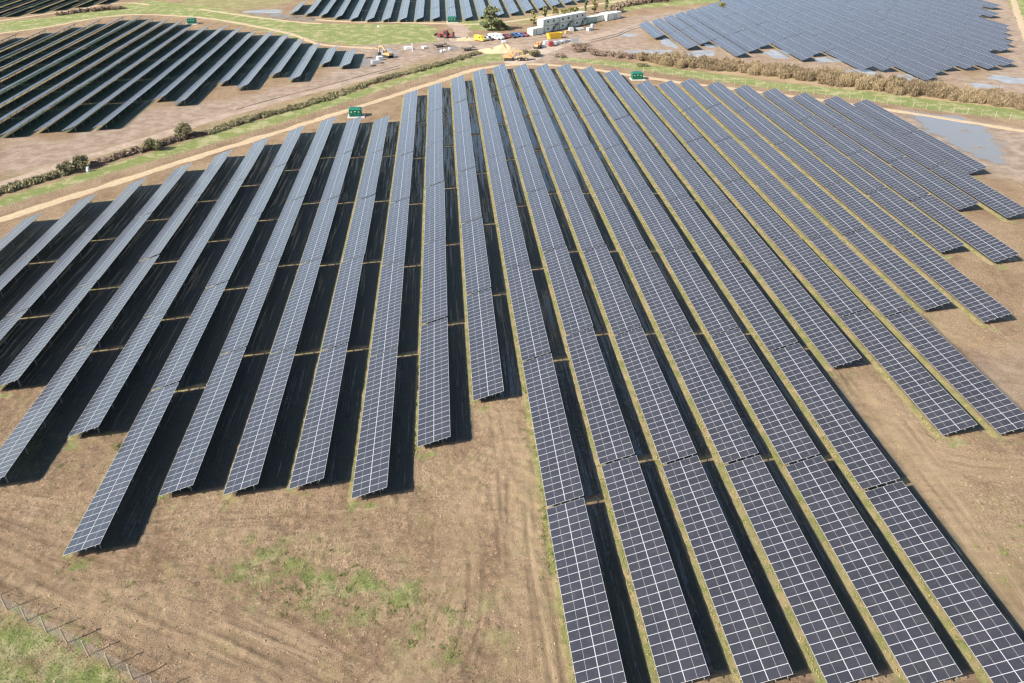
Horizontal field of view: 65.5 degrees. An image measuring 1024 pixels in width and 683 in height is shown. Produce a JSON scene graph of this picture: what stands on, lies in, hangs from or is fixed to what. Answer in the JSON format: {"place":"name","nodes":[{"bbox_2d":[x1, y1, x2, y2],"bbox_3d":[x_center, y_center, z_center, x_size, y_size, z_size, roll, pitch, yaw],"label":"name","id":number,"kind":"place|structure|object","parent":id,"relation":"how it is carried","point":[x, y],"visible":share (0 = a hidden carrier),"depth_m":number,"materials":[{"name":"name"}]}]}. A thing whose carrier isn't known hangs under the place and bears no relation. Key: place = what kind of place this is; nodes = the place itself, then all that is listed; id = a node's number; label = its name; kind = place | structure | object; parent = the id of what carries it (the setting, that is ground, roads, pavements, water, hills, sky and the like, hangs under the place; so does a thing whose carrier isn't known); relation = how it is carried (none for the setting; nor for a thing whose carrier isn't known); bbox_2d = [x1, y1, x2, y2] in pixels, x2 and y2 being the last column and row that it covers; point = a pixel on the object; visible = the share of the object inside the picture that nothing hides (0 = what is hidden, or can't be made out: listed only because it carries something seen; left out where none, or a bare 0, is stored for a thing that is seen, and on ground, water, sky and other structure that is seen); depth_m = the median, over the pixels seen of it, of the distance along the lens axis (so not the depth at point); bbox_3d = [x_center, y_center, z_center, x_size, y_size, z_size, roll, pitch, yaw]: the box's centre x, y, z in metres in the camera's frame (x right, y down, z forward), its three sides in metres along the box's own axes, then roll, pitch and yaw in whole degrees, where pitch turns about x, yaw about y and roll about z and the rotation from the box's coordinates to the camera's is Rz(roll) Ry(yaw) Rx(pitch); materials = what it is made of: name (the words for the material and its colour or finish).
{"place":"outdoors","nodes":[
{"label":"outdoors","id":0,"kind":"place"},
{"bbox_2d":[0,14,377,49],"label":"gravel track","id":1,"kind":"structure","parent":0,"point":[301,37],"depth_m":349.36,"materials":[{"name":"gravel"}]},
{"bbox_2d":[0,73,382,184],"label":"dirt track","id":2,"kind":"structure","parent":0,"point":[165,133],"depth_m":223.37,"materials":[{"name":"soil"}]},
{"bbox_2d":[198,9,322,23],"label":"gravel track","id":3,"kind":"structure","parent":0,"point":[256,17],"depth_m":371.41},
{"bbox_2d":[316,0,628,24],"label":"gravel track","id":4,"kind":"structure","parent":0,"point":[542,16],"depth_m":362.10,"materials":[{"name":"gravel"}]},
{"bbox_2d":[0,0,1023,682],"bbox_3d":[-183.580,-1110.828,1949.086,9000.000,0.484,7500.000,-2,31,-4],"label":"ground","id":5,"kind":"structure","parent":0,"point":[186,576],"depth_m":110.53,"materials":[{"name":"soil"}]},
{"bbox_2d":[0,212,42,259],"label":"solar panel row","id":6,"kind":"object","parent":5,"relation":"on","point":[13,233],"visible":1,"depth_m":155.56,"materials":[{"name":"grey glass"}]},
{"bbox_2d":[0,169,67,193],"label":"hedge","id":7,"kind":"object","parent":5,"relation":"on","point":[10,187],"visible":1,"depth_m":181.69,"materials":[{"name":"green plant"}]},
{"bbox_2d":[0,194,95,297],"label":"solar panel row","id":8,"kind":"object","parent":5,"relation":"on","point":[42,242],"visible":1,"depth_m":150.76,"materials":[{"name":"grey glass"}]},
{"bbox_2d":[0,19,100,70],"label":"solar panel row","id":9,"kind":"object","parent":5,"relation":"on","point":[47,45],"visible":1,"depth_m":306.71,"materials":[{"name":"grey glass"}]},
{"bbox_2d":[0,16,123,84],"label":"solar panel row","id":10,"kind":"object","parent":5,"relation":"on","point":[35,61],"visible":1,"depth_m":301.95,"materials":[{"name":"grey glass"}]},
{"bbox_2d":[55,160,77,172],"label":"bush","id":11,"kind":"object","parent":5,"relation":"on","point":[68,166],"visible":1,"depth_m":187.22,"materials":[{"name":"green plant"}]},
{"bbox_2d":[0,15,141,93],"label":"solar panel row","id":12,"kind":"object","parent":5,"relation":"on","point":[53,62],"visible":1,"depth_m":292.19,"materials":[{"name":"grey glass"}]},
{"bbox_2d":[0,177,146,343],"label":"solar panel row","id":13,"kind":"object","parent":5,"relation":"on","point":[41,285],"visible":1,"depth_m":143.12,"materials":[{"name":"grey glass"}]},
{"bbox_2d":[0,17,154,108],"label":"solar panel row","id":14,"kind":"object","parent":5,"relation":"on","point":[54,73],"visible":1,"depth_m":279.44,"materials":[{"name":"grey glass"}]},
{"bbox_2d":[0,595,157,682],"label":"fence","id":15,"kind":"object","parent":5,"relation":"on","point":[64,638],"visible":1,"depth_m":74.73,"materials":[{"name":"metal"}]},
{"bbox_2d":[72,154,88,168],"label":"bush","id":16,"kind":"object","parent":5,"relation":"on","point":[80,161],"visible":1,"depth_m":189.61,"materials":[{"name":"green plant"}]},
{"bbox_2d":[0,18,169,125],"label":"solar panel row","id":17,"kind":"object","parent":5,"relation":"on","point":[67,79],"visible":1,"depth_m":268.17,"materials":[{"name":"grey glass"}]},
{"bbox_2d":[54,5,126,15],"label":"hedge","id":18,"kind":"object","parent":5,"relation":"on","point":[87,9],"visible":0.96,"depth_m":384.76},
{"bbox_2d":[0,20,182,136],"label":"solar panel row","id":19,"kind":"object","parent":5,"relation":"on","point":[11,129],"visible":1,"depth_m":256.73,"materials":[{"name":"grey glass"}]},
{"bbox_2d":[0,163,190,386],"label":"solar panel row","id":20,"kind":"object","parent":5,"relation":"on","point":[25,357],"visible":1,"depth_m":134.74,"materials":[{"name":"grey glass"}]},
{"bbox_2d":[35,25,192,131],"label":"solar panel row","id":21,"kind":"object","parent":5,"relation":"on","point":[77,103],"visible":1,"depth_m":257.18,"materials":[{"name":"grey glass"}]},
{"bbox_2d":[0,149,231,482],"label":"solar panel row","id":22,"kind":"object","parent":5,"relation":"on","point":[20,436],"visible":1,"depth_m":121.49,"materials":[{"name":"grey glass"}]},
{"bbox_2d":[62,25,209,131],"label":"solar panel row","id":23,"kind":"object","parent":5,"relation":"on","point":[102,103],"visible":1,"depth_m":257.06,"materials":[{"name":"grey glass"}]},
{"bbox_2d":[90,129,208,166],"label":"hedge","id":24,"kind":"object","parent":5,"relation":"on","point":[137,149],"visible":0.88,"depth_m":200.83,"materials":[{"name":"plant"}]},
{"bbox_2d":[142,137,161,149],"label":"bush","id":25,"kind":"object","parent":5,"relation":"on","point":[149,142],"visible":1,"depth_m":201.64,"materials":[{"name":"green plant"}]},
{"bbox_2d":[93,25,226,127],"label":"solar panel row","id":26,"kind":"object","parent":5,"relation":"on","point":[143,90],"visible":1,"depth_m":259.38,"materials":[{"name":"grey glass"}]},
{"bbox_2d":[68,137,268,436],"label":"solar panel row","id":27,"kind":"object","parent":5,"relation":"on","point":[92,416],"visible":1,"depth_m":128.29,"materials":[{"name":"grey glass"}]},
{"bbox_2d":[63,126,303,555],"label":"solar panel row","id":28,"kind":"object","parent":5,"relation":"on","point":[92,528],"visible":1,"depth_m":110.23,"materials":[{"name":"grey glass"}]},
{"bbox_2d":[174,122,192,137],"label":"bush","id":29,"kind":"object","parent":5,"relation":"on","point":[181,129],"visible":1,"depth_m":210.11,"materials":[{"name":"green plant"}]},
{"bbox_2d":[153,28,240,100],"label":"solar panel row","id":30,"kind":"object","parent":5,"relation":"on","point":[192,68],"visible":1,"depth_m":278.36,"materials":[{"name":"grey glass"}]},
{"bbox_2d":[173,30,256,103],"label":"solar panel row","id":31,"kind":"object","parent":5,"relation":"on","point":[200,81],"visible":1,"depth_m":272.44,"materials":[{"name":"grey glass"}]},
{"bbox_2d":[0,503,466,682],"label":"meadow grass","id":32,"kind":"structure","parent":5,"relation":"on","point":[217,580],"depth_m":77.99,"materials":[{"name":"plant"}]},
{"bbox_2d":[217,30,274,83],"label":"solar panel row","id":33,"kind":"object","parent":5,"relation":"on","point":[239,64],"visible":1,"depth_m":287.27,"materials":[{"name":"grey glass"}]},
{"bbox_2d":[159,117,334,495],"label":"solar panel row","id":34,"kind":"object","parent":5,"relation":"on","point":[186,465],"visible":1,"depth_m":119.74,"materials":[{"name":"grey glass"}]},
{"bbox_2d":[3,60,493,210],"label":"fence","id":35,"kind":"object","parent":5,"relation":"on","point":[229,138],"visible":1,"depth_m":208.08,"materials":[{"name":"metal"}]},
{"bbox_2d":[236,33,289,88],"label":"solar panel row","id":36,"kind":"object","parent":5,"relation":"on","point":[251,75],"visible":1,"depth_m":283.39,"materials":[{"name":"grey glass"}]},
{"bbox_2d":[269,38,304,75],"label":"solar panel row","id":37,"kind":"object","parent":5,"relation":"on","point":[286,58],"visible":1,"depth_m":290.07,"materials":[{"name":"grey glass"}]},
{"bbox_2d":[223,116,361,495],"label":"solar panel row","id":38,"kind":"object","parent":5,"relation":"on","point":[246,469],"visible":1,"depth_m":119.70,"materials":[{"name":"grey glass"}]},
{"bbox_2d":[288,43,319,81],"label":"solar panel row","id":39,"kind":"object","parent":5,"relation":"on","point":[301,66],"visible":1,"depth_m":282.66,"materials":[{"name":"grey glass"}]},
{"bbox_2d":[289,116,388,489],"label":"solar panel row","id":40,"kind":"object","parent":5,"relation":"on","point":[311,456],"visible":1,"depth_m":120.94,"materials":[{"name":"grey glass"}]},
{"bbox_2d":[205,50,482,134],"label":"hedge","id":41,"kind":"object","parent":5,"relation":"on","point":[235,122],"visible":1,"depth_m":246.98,"materials":[{"name":"green plant"}]},
{"bbox_2d":[347,107,365,117],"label":"transformer kiosk","id":42,"kind":"object","parent":5,"relation":"on","point":[355,112],"visible":0.97,"depth_m":228.03,"materials":[{"name":"metal"}]},
{"bbox_2d":[351,89,417,498],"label":"solar panel row","id":43,"kind":"object","parent":5,"relation":"on","point":[372,466],"visible":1,"depth_m":121.08,"materials":[{"name":"grey glass"}]},
{"bbox_2d":[417,82,449,446],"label":"solar panel row","id":44,"kind":"object","parent":5,"relation":"on","point":[434,415],"visible":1,"depth_m":131.03,"materials":[{"name":"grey glass"}]},
{"bbox_2d":[460,0,471,19],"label":"solar panel row","id":45,"kind":"object","parent":5,"relation":"on","point":[466,9],"visible":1,"depth_m":382.14,"materials":[{"name":"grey glass"}]},
{"bbox_2d":[451,75,503,400],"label":"solar panel row","id":46,"kind":"object","parent":5,"relation":"on","point":[486,375],"visible":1,"depth_m":140.93,"materials":[{"name":"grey glass"}]},
{"bbox_2d":[479,5,502,30],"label":"pine tree","id":47,"kind":"object","parent":5,"relation":"on","point":[491,17],"visible":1,"depth_m":339.26,"materials":[{"name":"green plant"}]},
{"bbox_2d":[492,43,521,53],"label":"sand heap","id":48,"kind":"object","parent":5,"relation":"on","point":[503,48],"visible":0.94,"depth_m":304.31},
{"bbox_2d":[0,240,1023,682],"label":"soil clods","id":49,"kind":"object","parent":5,"relation":"on","point":[416,552],"visible":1,"depth_m":85.28,"materials":[{"name":"soil"}]},
{"bbox_2d":[16,416,1023,670],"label":"weeds","id":50,"kind":"object","parent":5,"relation":"on","point":[400,578],"visible":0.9,"depth_m":81.57,"materials":[{"name":"green plant"}]},
{"bbox_2d":[541,24,557,32],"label":"site cabin","id":51,"kind":"object","parent":5,"relation":"on","point":[548,28],"visible":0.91,"depth_m":339.68,"materials":[{"name":"metal"}]},
{"bbox_2d":[537,16,557,25],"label":"site cabin","id":52,"kind":"object","parent":51,"relation":"on","point":[550,20],"visible":1,"depth_m":337.78,"materials":[{"name":"metal"}]},
{"bbox_2d":[473,68,626,682],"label":"solar panel row","id":53,"kind":"object","parent":5,"relation":"on","point":[595,652],"visible":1,"depth_m":96.29,"materials":[{"name":"grey glass"}]},
{"bbox_2d":[493,63,709,682],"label":"solar panel row","id":54,"kind":"object","parent":5,"relation":"on","point":[677,653],"visible":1,"depth_m":96.55,"materials":[{"name":"grey glass"}]},
{"bbox_2d":[600,50,660,59],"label":"hedge","id":55,"kind":"object","parent":5,"relation":"on","point":[626,55],"visible":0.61,"depth_m":295.78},
{"bbox_2d":[617,0,672,6],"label":"hedge","id":56,"kind":"object","parent":5,"relation":"on","point":[629,2],"visible":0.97,"depth_m":403.12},
{"bbox_2d":[638,21,664,37],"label":"solar panel row","id":57,"kind":"object","parent":5,"relation":"on","point":[651,29],"visible":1,"depth_m":336.91,"materials":[{"name":"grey glass"}]},
{"bbox_2d":[514,63,792,682],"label":"solar panel row","id":58,"kind":"object","parent":5,"relation":"on","point":[757,652],"visible":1,"depth_m":96.73,"materials":[{"name":"grey glass"}]},
{"bbox_2d":[651,18,697,48],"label":"solar panel row","id":59,"kind":"object","parent":5,"relation":"on","point":[677,36],"visible":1,"depth_m":328.98,"materials":[{"name":"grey glass"}]},
{"bbox_2d":[663,15,710,43],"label":"solar panel row","id":60,"kind":"object","parent":5,"relation":"on","point":[692,33],"visible":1,"depth_m":336.41,"materials":[{"name":"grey glass"}]},
{"bbox_2d":[536,64,877,682],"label":"solar panel row","id":61,"kind":"object","parent":5,"relation":"on","point":[835,643],"visible":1,"depth_m":96.67,"materials":[{"name":"grey glass"}]},
{"bbox_2d":[674,12,746,55],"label":"solar panel row","id":62,"kind":"object","parent":5,"relation":"on","point":[724,43],"visible":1,"depth_m":326.70,"materials":[{"name":"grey glass"}]},
{"bbox_2d":[685,9,758,51],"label":"solar panel row","id":63,"kind":"object","parent":5,"relation":"on","point":[742,42],"visible":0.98,"depth_m":333.81,"materials":[{"name":"blue glass"}]},
{"bbox_2d":[604,69,861,366],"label":"solar panel row","id":64,"kind":"object","parent":5,"relation":"on","point":[831,343],"visible":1,"depth_m":149.44,"materials":[{"name":"blue glass"}]},
{"bbox_2d":[695,6,770,46],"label":"solar panel row","id":65,"kind":"object","parent":5,"relation":"on","point":[758,41],"visible":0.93,"depth_m":341.15,"materials":[{"name":"blue glass"}]},
{"bbox_2d":[705,3,812,59],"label":"solar panel row","id":66,"kind":"object","parent":5,"relation":"on","point":[797,52],"visible":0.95,"depth_m":329.57,"materials":[{"name":"blue glass"}]},
{"bbox_2d":[557,63,962,682],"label":"solar panel row","id":67,"kind":"object","parent":5,"relation":"on","point":[919,651],"visible":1,"depth_m":96.59,"materials":[{"name":"blue glass"}]},
{"bbox_2d":[714,0,822,54],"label":"solar panel row","id":68,"kind":"object","parent":5,"relation":"on","point":[791,39],"visible":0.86,"depth_m":335.93,"materials":[{"name":"blue glass"}]},
{"bbox_2d":[762,50,789,57],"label":"puddle","id":69,"kind":"object","parent":5,"relation":"on","point":[777,53],"visible":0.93,"depth_m":303.16,"materials":[{"name":"liquid"}]},
{"bbox_2d":[561,59,1019,119],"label":"fence","id":70,"kind":"object","parent":5,"relation":"on","point":[813,92],"visible":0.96,"depth_m":249.33,"materials":[{"name":"metal"}]},
{"bbox_2d":[723,0,872,69],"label":"solar panel row","id":71,"kind":"object","parent":5,"relation":"on","point":[839,54],"visible":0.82,"depth_m":321.69,"materials":[{"name":"blue glass"}]},
{"bbox_2d":[580,66,1023,682],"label":"solar panel row","id":72,"kind":"object","parent":5,"relation":"on","point":[990,636],"visible":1,"depth_m":97.41,"materials":[{"name":"blue glass"}]},
{"bbox_2d":[636,80,977,434],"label":"solar panel row","id":73,"kind":"object","parent":5,"relation":"on","point":[937,404],"visible":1,"depth_m":133.30,"materials":[{"name":"blue glass"}]},
{"bbox_2d":[737,0,893,69],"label":"solar panel row","id":74,"kind":"object","parent":5,"relation":"on","point":[876,62],"visible":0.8,"depth_m":321.39,"materials":[{"name":"blue glass"}]},
{"bbox_2d":[680,78,951,309],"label":"solar panel row","id":75,"kind":"object","parent":5,"relation":"on","point":[914,284],"visible":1,"depth_m":163.82,"materials":[{"name":"blue glass"}]},
{"bbox_2d":[645,50,1023,110],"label":"hedge","id":76,"kind":"object","parent":5,"relation":"on","point":[899,85],"visible":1,"depth_m":259.36,"materials":[{"name":"brown plant"}]},
{"bbox_2d":[659,80,1023,433],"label":"solar panel row","id":77,"kind":"object","parent":5,"relation":"on","point":[996,408],"visible":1,"depth_m":134.02,"materials":[{"name":"blue glass"}]},
{"bbox_2d":[751,0,937,79],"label":"solar panel row","id":78,"kind":"object","parent":5,"relation":"on","point":[917,71],"visible":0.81,"depth_m":311.42,"materials":[{"name":"blue glass"}]},
{"bbox_2d":[734,85,964,251],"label":"solar panel row","id":79,"kind":"object","parent":5,"relation":"on","point":[933,233],"visible":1,"depth_m":181.05,"materials":[{"name":"blue glass"}]},
{"bbox_2d":[766,0,945,73],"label":"solar panel row","id":80,"kind":"object","parent":5,"relation":"on","point":[915,60],"visible":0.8,"depth_m":318.80,"materials":[{"name":"blue glass"}]},
{"bbox_2d":[706,82,1010,321],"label":"solar panel row","id":81,"kind":"object","parent":5,"relation":"on","point":[976,300],"visible":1,"depth_m":160.05,"materials":[{"name":"blue glass"}]},
{"bbox_2d":[781,0,957,68],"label":"solar panel row","id":82,"kind":"object","parent":5,"relation":"on","point":[931,58],"visible":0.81,"depth_m":322.04,"materials":[{"name":"blue glass"}]},
{"bbox_2d":[792,92,978,209],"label":"solar panel row","id":83,"kind":"object","parent":5,"relation":"on","point":[952,195],"visible":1,"depth_m":194.55,"materials":[{"name":"blue glass"}]},
{"bbox_2d":[796,0,976,68],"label":"solar panel row","id":84,"kind":"object","parent":5,"relation":"on","point":[958,61],"visible":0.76,"depth_m":324.46,"materials":[{"name":"blue glass"}]},
{"bbox_2d":[762,88,1018,261],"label":"solar panel row","id":85,"kind":"object","parent":5,"relation":"on","point":[990,246],"visible":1,"depth_m":177.12,"materials":[{"name":"blue glass"}]},
{"bbox_2d":[811,0,999,68],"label":"solar panel row","id":86,"kind":"object","parent":5,"relation":"on","point":[981,61],"visible":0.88,"depth_m":322.92,"materials":[{"name":"blue glass"}]},
{"bbox_2d":[842,0,996,51],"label":"solar panel row","id":87,"kind":"object","parent":5,"relation":"on","point":[968,41],"visible":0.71,"depth_m":341.40,"materials":[{"name":"blue glass"}]},
{"bbox_2d":[853,99,986,173],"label":"solar panel row","id":88,"kind":"object","parent":5,"relation":"on","point":[957,158],"visible":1,"depth_m":206.55,"materials":[{"name":"blue glass"}]},
{"bbox_2d":[826,0,1014,65],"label":"solar panel row","id":89,"kind":"object","parent":5,"relation":"on","point":[998,59],"visible":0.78,"depth_m":326.89,"materials":[{"name":"blue glass"}]},
{"bbox_2d":[823,96,1023,217],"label":"solar panel row","id":90,"kind":"object","parent":5,"relation":"on","point":[1000,203],"visible":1,"depth_m":190.82,"materials":[{"name":"blue glass"}]},
{"bbox_2d":[857,0,1010,50],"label":"solar panel row","id":91,"kind":"object","parent":5,"relation":"on","point":[999,46],"visible":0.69,"depth_m":341.76,"materials":[{"name":"blue glass"}]},
{"bbox_2d":[871,0,1012,44],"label":"solar panel row","id":92,"kind":"object","parent":5,"relation":"on","point":[958,26],"visible":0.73,"depth_m":348.82,"materials":[{"name":"blue glass"}]},
{"bbox_2d":[884,0,1009,38],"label":"solar panel row","id":93,"kind":"object","parent":5,"relation":"on","point":[960,22],"visible":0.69,"depth_m":356.18,"materials":[{"name":"blue glass"}]},
{"bbox_2d":[897,0,1010,32],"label":"solar panel row","id":94,"kind":"object","parent":5,"relation":"on","point":[964,19],"visible":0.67,"depth_m":362.94,"materials":[{"name":"blue glass"}]},
{"bbox_2d":[925,0,983,15],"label":"solar panel row","id":95,"kind":"object","parent":5,"relation":"on","point":[965,10],"visible":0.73,"depth_m":384.55,"materials":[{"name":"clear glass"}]},
{"bbox_2d":[911,0,1008,27],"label":"solar panel row","id":96,"kind":"object","parent":5,"relation":"on","point":[968,15],"visible":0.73,"depth_m":369.66,"materials":[{"name":"blue glass"}]},
{"bbox_2d":[938,0,999,16],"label":"solar panel row","id":97,"kind":"object","parent":5,"relation":"on","point":[981,10],"visible":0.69,"depth_m":384.21,"materials":[{"name":"blue glass"}]},
{"bbox_2d":[987,75,1023,83],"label":"puddle","id":98,"kind":"object","parent":5,"relation":"on","point":[1007,79],"visible":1,"depth_m":267.70,"materials":[{"name":"liquid"}]},
{"bbox_2d":[0,63,1023,221],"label":"gravel track","id":99,"kind":"structure","parent":0,"point":[91,190],"depth_m":217.64,"materials":[{"name":"gravel"}]},
{"bbox_2d":[504,45,561,63],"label":"dirt track","id":100,"kind":"structure","parent":0,"point":[547,49],"depth_m":300.03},
{"bbox_2d":[446,11,686,49],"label":"dirt track","id":101,"kind":"structure","parent":0,"point":[460,31],"depth_m":331.88,"materials":[{"name":"soil"}]},
{"bbox_2d":[1011,0,1023,39],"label":"gravel track","id":102,"kind":"structure","parent":0,"point":[1017,14],"depth_m":373.67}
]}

